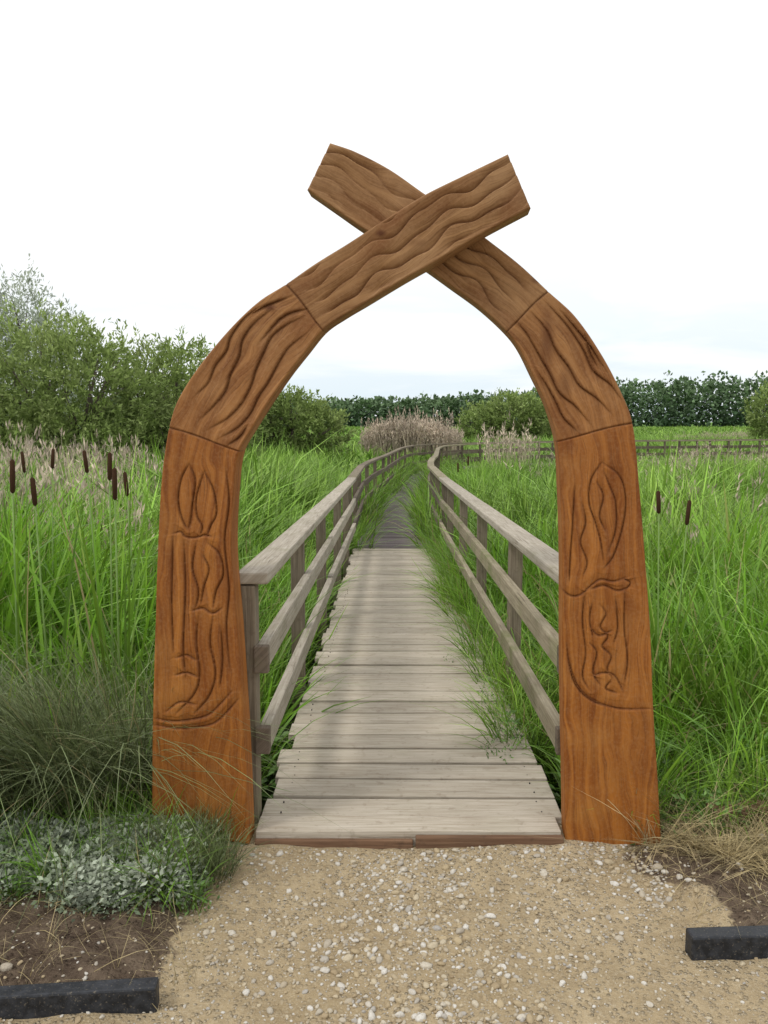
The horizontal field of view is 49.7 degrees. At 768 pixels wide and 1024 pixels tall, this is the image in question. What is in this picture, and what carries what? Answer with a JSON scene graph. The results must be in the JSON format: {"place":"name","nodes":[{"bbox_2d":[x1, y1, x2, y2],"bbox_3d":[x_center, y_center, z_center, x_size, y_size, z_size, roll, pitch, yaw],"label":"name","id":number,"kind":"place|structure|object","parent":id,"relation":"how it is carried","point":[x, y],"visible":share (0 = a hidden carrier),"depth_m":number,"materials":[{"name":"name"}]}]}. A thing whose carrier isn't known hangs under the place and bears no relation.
{"place":"outdoors","nodes":[
{"label":"outdoors","id":0,"kind":"place"},
{"bbox_2d":[0,737,254,927],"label":"grass","id":1,"kind":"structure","parent":0,"point":[33,840],"depth_m":2.84,"materials":[{"name":"green plant"}]},
{"bbox_2d":[0,422,767,1023],"bbox_3d":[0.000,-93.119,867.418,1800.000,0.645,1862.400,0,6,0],"label":"ground","id":2,"kind":"structure","parent":0,"point":[110,932],"depth_m":2.55,"materials":[{"name":"beige gravel"}]},
{"bbox_2d":[0,449,12,617],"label":"bulrush","id":3,"kind":"object","parent":2,"relation":"on","point":[6,568],"visible":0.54,"depth_m":4.92,"materials":[{"name":"green plant"}]},
{"bbox_2d":[0,460,30,549],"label":"bulrush","id":4,"kind":"object","parent":2,"relation":"on","point":[21,510],"visible":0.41,"depth_m":5.89,"materials":[{"name":"green plant"}]},
{"bbox_2d":[10,445,30,706],"bbox_3d":[-1.836,0.584,4.097,0.720,1.893,0.874,3,7,24],"label":"bulrush","id":5,"kind":"object","parent":2,"relation":"on","point":[12,476],"visible":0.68,"depth_m":3.97,"materials":[{"name":"green plant"}]},
{"bbox_2d":[0,379,57,464],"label":"willow tree","id":6,"kind":"object","parent":2,"relation":"on","point":[8,432],"visible":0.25,"depth_m":20.04,"materials":[{"name":"green plant"}]},
{"bbox_2d":[1,440,99,578],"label":"bulrush","id":7,"kind":"object","parent":2,"relation":"on","point":[23,462],"visible":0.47,"depth_m":6.14,"materials":[{"name":"green plant"}]},
{"bbox_2d":[0,254,101,444],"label":"silver willow tree","id":8,"kind":"object","parent":2,"relation":"on","point":[22,314],"visible":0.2,"depth_m":33.15,"materials":[{"name":"green plant"}]},
{"bbox_2d":[1,438,143,622],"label":"bulrush","id":9,"kind":"object","parent":2,"relation":"on","point":[52,467],"visible":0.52,"depth_m":5.53,"materials":[{"name":"green plant"}]},
{"bbox_2d":[0,435,152,720],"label":"bulrush","id":10,"kind":"object","parent":2,"relation":"on","point":[109,478],"visible":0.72,"depth_m":4.37,"materials":[{"name":"green plant"}]},
{"bbox_2d":[0,459,154,708],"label":"bulrush","id":11,"kind":"object","parent":2,"relation":"on","point":[33,495],"visible":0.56,"depth_m":4.08,"materials":[{"name":"green plant"}]},
{"bbox_2d":[0,435,157,678],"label":"bulrush","id":12,"kind":"object","parent":2,"relation":"on","point":[85,460],"visible":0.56,"depth_m":4.95,"materials":[{"name":"green plant"}]},
{"bbox_2d":[0,977,158,1018],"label":"timber edging","id":13,"kind":"object","parent":2,"relation":"on","point":[44,1000],"visible":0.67,"depth_m":2.23,"materials":[{"name":"black wood"}]},
{"bbox_2d":[0,419,164,563],"bbox_3d":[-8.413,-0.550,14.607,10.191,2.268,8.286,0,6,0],"label":"dry reed bed","id":14,"kind":"object","parent":2,"relation":"on","point":[99,457],"visible":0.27,"depth_m":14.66,"materials":[{"name":"beige plant"}]},
{"bbox_2d":[0,291,178,466],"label":"willow tree","id":15,"kind":"object","parent":2,"relation":"on","point":[50,409],"visible":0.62,"depth_m":20.86,"materials":[{"name":"green plant"}]},
{"bbox_2d":[40,455,156,670],"bbox_3d":[-1.447,0.553,4.990,0.782,1.786,0.769,3,7,25],"label":"bulrush","id":16,"kind":"object","parent":2,"relation":"on","point":[125,479],"visible":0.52,"depth_m":4.96,"materials":[{"name":"green plant"}]},
{"bbox_2d":[61,447,156,741],"bbox_3d":[-1.197,0.606,4.023,0.601,1.874,1.225,-1,6,-12],"label":"bulrush","id":17,"kind":"object","parent":2,"relation":"on","point":[114,497],"visible":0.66,"depth_m":3.95,"materials":[{"name":"green plant"}]},
{"bbox_2d":[0,791,223,919],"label":"weeds","id":18,"kind":"object","parent":2,"relation":"on","point":[184,887],"visible":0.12,"depth_m":2.83,"materials":[{"name":"green plant"}]},
{"bbox_2d":[0,806,235,921],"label":"silver weeds","id":19,"kind":"object","parent":2,"relation":"on","point":[89,881],"visible":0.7,"depth_m":2.79,"materials":[{"name":"green plant"}]},
{"bbox_2d":[58,786,276,893],"bbox_3d":[-0.742,1.145,2.962,0.736,0.301,0.727,6,9,43],"label":"grass tuft","id":20,"kind":"object","parent":2,"relation":"on","point":[215,862],"visible":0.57,"depth_m":2.94,"materials":[{"name":"green plant"}]},
{"bbox_2d":[80,323,271,464],"bbox_3d":[-6.025,-2.744,23.555,5.709,5.326,4.575,0,6,0],"label":"willow tree","id":21,"kind":"object","parent":2,"relation":"on","point":[177,377],"visible":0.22,"depth_m":23.13,"materials":[{"name":"green plant"}]},
{"bbox_2d":[0,591,360,961],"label":"sedge tussock","id":22,"kind":"object","parent":2,"relation":"on","point":[35,757],"visible":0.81,"depth_m":3.27,"materials":[{"name":"green plant"}]},
{"bbox_2d":[136,367,280,447],"bbox_3d":[-8.003,-4.197,36.635,6.745,5.252,4.398,0,6,0],"label":"willow bush","id":23,"kind":"object","parent":2,"relation":"on","point":[264,424],"visible":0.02,"depth_m":36.73,"materials":[{"name":"green plant"}]},
{"bbox_2d":[252,383,359,459],"bbox_3d":[-4.322,-4.369,38.840,6.417,5.166,4.203,0,6,0],"label":"willow bush","id":24,"kind":"object","parent":2,"relation":"on","point":[306,418],"visible":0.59,"depth_m":38.12,"materials":[{"name":"green plant"}]},
{"bbox_2d":[0,455,767,826],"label":"marsh grass","id":25,"kind":"structure","parent":2,"relation":"on","point":[734,677],"depth_m":5.31,"materials":[{"name":"green plant"}]},
{"bbox_2d":[0,833,767,1023],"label":"gravel","id":26,"kind":"structure","parent":2,"relation":"on","point":[417,1017],"depth_m":2.57,"materials":[{"name":"beige gravel"}]},
{"bbox_2d":[0,410,767,599],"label":"marsh grass","id":27,"kind":"structure","parent":2,"relation":"on","point":[269,488],"depth_m":13.32,"materials":[{"name":"green plant"}]},
{"bbox_2d":[0,821,767,1019],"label":"straw litter","id":28,"kind":"object","parent":2,"relation":"on","point":[189,974],"visible":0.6,"depth_m":2.58,"materials":[{"name":"beige plant"}]},
{"bbox_2d":[39,638,767,820],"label":"leafy weeds","id":29,"kind":"object","parent":2,"relation":"on","point":[264,780],"visible":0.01,"depth_m":3.69,"materials":[{"name":"green plant"}]},
{"bbox_2d":[152,143,660,844],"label":"wooden arch","id":30,"kind":"structure","parent":2,"relation":"on","point":[256,357],"depth_m":3.01,"materials":[{"name":"brown wood"}]},
{"bbox_2d":[317,451,502,556],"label":"path edge grass","id":31,"kind":"structure","parent":2,"relation":"on","point":[419,516],"depth_m":14.09,"materials":[{"name":"green plant"}]},
{"bbox_2d":[358,406,464,463],"bbox_3d":[1.337,-3.593,39.156,5.229,2.998,5.430,0,6,0],"label":"dry reed bed","id":32,"kind":"object","parent":2,"relation":"on","point":[401,432],"visible":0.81,"depth_m":37.46,"materials":[{"name":"beige plant"}]},
{"bbox_2d":[58,429,767,480],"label":"marsh grass","id":33,"kind":"structure","parent":2,"relation":"on","point":[355,450],"depth_m":41.49,"materials":[{"name":"green plant"}]},
{"bbox_2d":[66,370,767,427],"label":"distant woodland","id":34,"kind":"object","parent":2,"relation":"on","point":[662,397],"visible":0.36,"depth_m":233.98,"materials":[{"name":"green plant"}]},
{"bbox_2d":[79,425,760,438],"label":"distant grass","id":35,"kind":"structure","parent":2,"relation":"on","point":[653,430],"depth_m":141.62,"materials":[{"name":"green plant"}]},
{"bbox_2d":[418,455,485,546],"bbox_3d":[0.959,0.017,11.334,0.651,1.602,1.145,4,7,30],"label":"bulrush","id":36,"kind":"object","parent":2,"relation":"on","point":[454,498],"visible":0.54,"depth_m":11.01,"materials":[{"name":"green plant"}]},
{"bbox_2d":[441,440,484,547],"bbox_3d":[1.058,-0.164,12.165,0.987,1.803,0.418,-5,8,-36],"label":"bulrush","id":37,"kind":"object","parent":2,"relation":"on","point":[467,480],"visible":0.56,"depth_m":12.02,"materials":[{"name":"green plant"}]},
{"bbox_2d":[453,387,552,441],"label":"willow bush","id":38,"kind":"object","parent":2,"relation":"on","point":[523,411],"visible":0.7,"depth_m":63.53,"materials":[{"name":"green plant"}]},
{"bbox_2d":[239,439,767,848],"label":"boardwalk","id":39,"kind":"structure","parent":2,"relation":"on","point":[396,769],"depth_m":4.26,"materials":[{"name":"grey wood"}]},
{"bbox_2d":[444,653,523,763],"bbox_3d":[0.561,1.027,4.700,0.272,0.221,1.792,0,6,-2],"label":"deck weed","id":40,"kind":"object","parent":39,"relation":"on","point":[509,721],"visible":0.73,"depth_m":4.07,"materials":[{"name":"green plant"}]},
{"bbox_2d":[476,411,541,467],"bbox_3d":[4.158,-2.077,27.271,2.295,2.587,3.253,0,6,0],"label":"dry reed bed","id":41,"kind":"object","parent":2,"relation":"on","point":[515,440],"visible":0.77,"depth_m":26.94,"materials":[{"name":"beige plant"}]},
{"bbox_2d":[379,521,688,770],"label":"deck edge grass","id":42,"kind":"structure","parent":2,"relation":"on","point":[468,607],"depth_m":5.28,"materials":[{"name":"green plant"}]},
{"bbox_2d":[520,411,551,439],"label":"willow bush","id":43,"kind":"object","parent":2,"relation":"on","point":[542,427],"visible":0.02,"depth_m":67.44,"materials":[{"name":"green plant"}]},
{"bbox_2d":[498,439,767,561],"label":"dry reed bed","id":44,"kind":"object","parent":2,"relation":"on","point":[675,491],"visible":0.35,"depth_m":12.43,"materials":[{"name":"beige plant"}]},
{"bbox_2d":[509,747,767,917],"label":"straw tuft","id":45,"kind":"object","parent":2,"relation":"on","point":[761,849],"visible":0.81,"depth_m":3.06,"materials":[{"name":"beige plant"}]},
{"bbox_2d":[545,432,767,472],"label":"dry reed bed","id":46,"kind":"object","parent":2,"relation":"on","point":[696,450],"visible":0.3,"depth_m":27.07,"materials":[{"name":"beige plant"}]},
{"bbox_2d":[630,774,767,844],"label":"weeds","id":47,"kind":"object","parent":2,"relation":"on","point":[693,800],"visible":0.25,"depth_m":3.25,"materials":[{"name":"green plant"}]},
{"bbox_2d":[631,712,767,848],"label":"grass","id":48,"kind":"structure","parent":2,"relation":"on","point":[715,773],"depth_m":3.27,"materials":[{"name":"green plant"}]},
{"bbox_2d":[647,479,766,718],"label":"bulrush","id":49,"kind":"object","parent":2,"relation":"on","point":[658,508],"visible":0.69,"depth_m":4.64,"materials":[{"name":"green plant"}]},
{"bbox_2d":[646,483,767,710],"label":"bulrush","id":50,"kind":"object","parent":2,"relation":"on","point":[688,511],"visible":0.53,"depth_m":4.84,"materials":[{"name":"green plant"}]},
{"bbox_2d":[663,429,766,438],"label":"dry reed bed","id":51,"kind":"object","parent":2,"relation":"on","point":[730,436],"visible":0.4,"depth_m":69.50,"materials":[{"name":"beige plant"}]},
{"bbox_2d":[685,925,767,960],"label":"timber edging","id":52,"kind":"object","parent":2,"relation":"on","point":[728,943],"visible":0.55,"depth_m":2.47,"materials":[{"name":"black wood"}]},
{"bbox_2d":[705,799,767,830],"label":"weeds","id":53,"kind":"object","parent":2,"relation":"on","point":[743,812],"visible":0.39,"depth_m":3.23,"materials":[{"name":"plant"}]},
{"bbox_2d":[739,380,767,438],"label":"willow bush","id":54,"kind":"object","parent":2,"relation":"on","point":[752,421],"visible":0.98,"depth_m":59.56,"materials":[{"name":"green plant"}]},
{"bbox_2d":[0,0,767,421],"label":"sky","id":55,"kind":"structure","parent":0,"point":[160,160],"materials":[{"name":"white"}]}
]}

